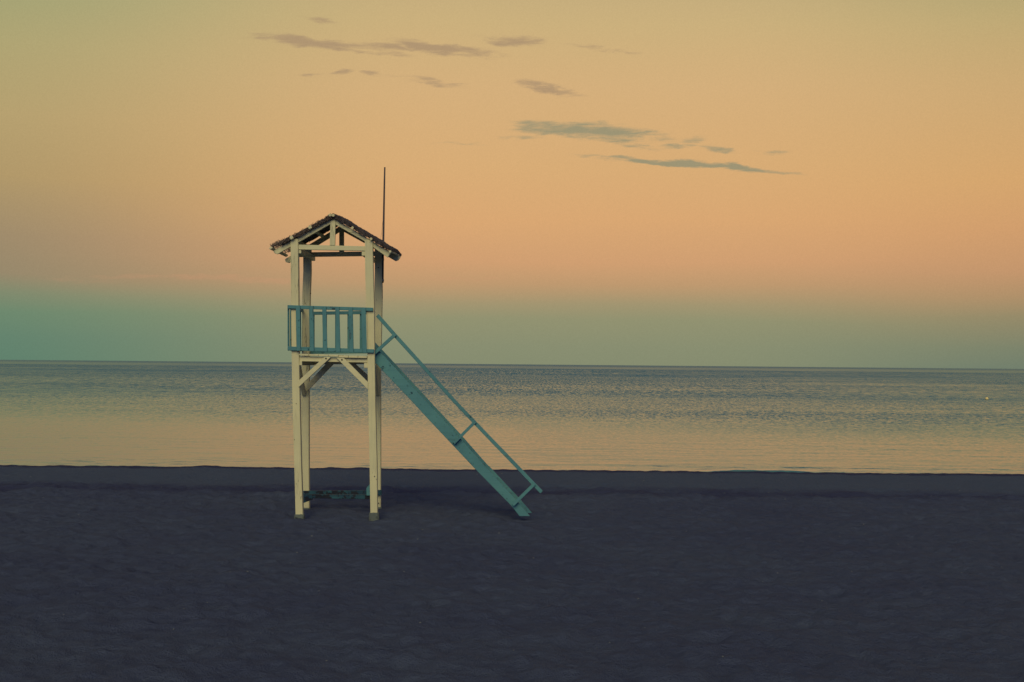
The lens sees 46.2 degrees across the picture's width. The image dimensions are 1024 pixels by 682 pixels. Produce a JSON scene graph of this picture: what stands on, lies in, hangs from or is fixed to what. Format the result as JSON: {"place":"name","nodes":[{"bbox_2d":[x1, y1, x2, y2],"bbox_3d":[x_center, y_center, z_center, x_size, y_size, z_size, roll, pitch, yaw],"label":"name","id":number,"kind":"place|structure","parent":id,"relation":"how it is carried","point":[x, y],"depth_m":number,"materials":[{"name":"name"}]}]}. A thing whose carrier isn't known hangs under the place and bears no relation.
{"place":"outdoors","nodes":[
{"label":"outdoors","id":0,"kind":"place"},
{"bbox_2d":[0,465,1023,681],"bbox_3d":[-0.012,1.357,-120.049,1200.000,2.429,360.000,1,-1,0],"label":"sand","id":1,"kind":"structure","parent":0,"point":[749,576],"depth_m":14.43,"materials":[{"name":"grey sand"}]},
{"bbox_2d":[269,167,542,520],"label":"lifeguard tower","id":2,"kind":"structure","parent":1,"relation":"on","point":[375,360],"depth_m":20.09,"materials":[{"name":"beige paint"}]},
{"bbox_2d":[0,360,1023,473],"bbox_3d":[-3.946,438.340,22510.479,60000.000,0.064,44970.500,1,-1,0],"label":"water","id":3,"kind":"structure","parent":0,"point":[566,417],"depth_m":71.77,"materials":[{"name":"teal liquid"}]},
{"bbox_2d":[0,0,1023,368],"label":"sky","id":4,"kind":"structure","parent":0,"point":[760,183],"materials":[{"name":"orange"}]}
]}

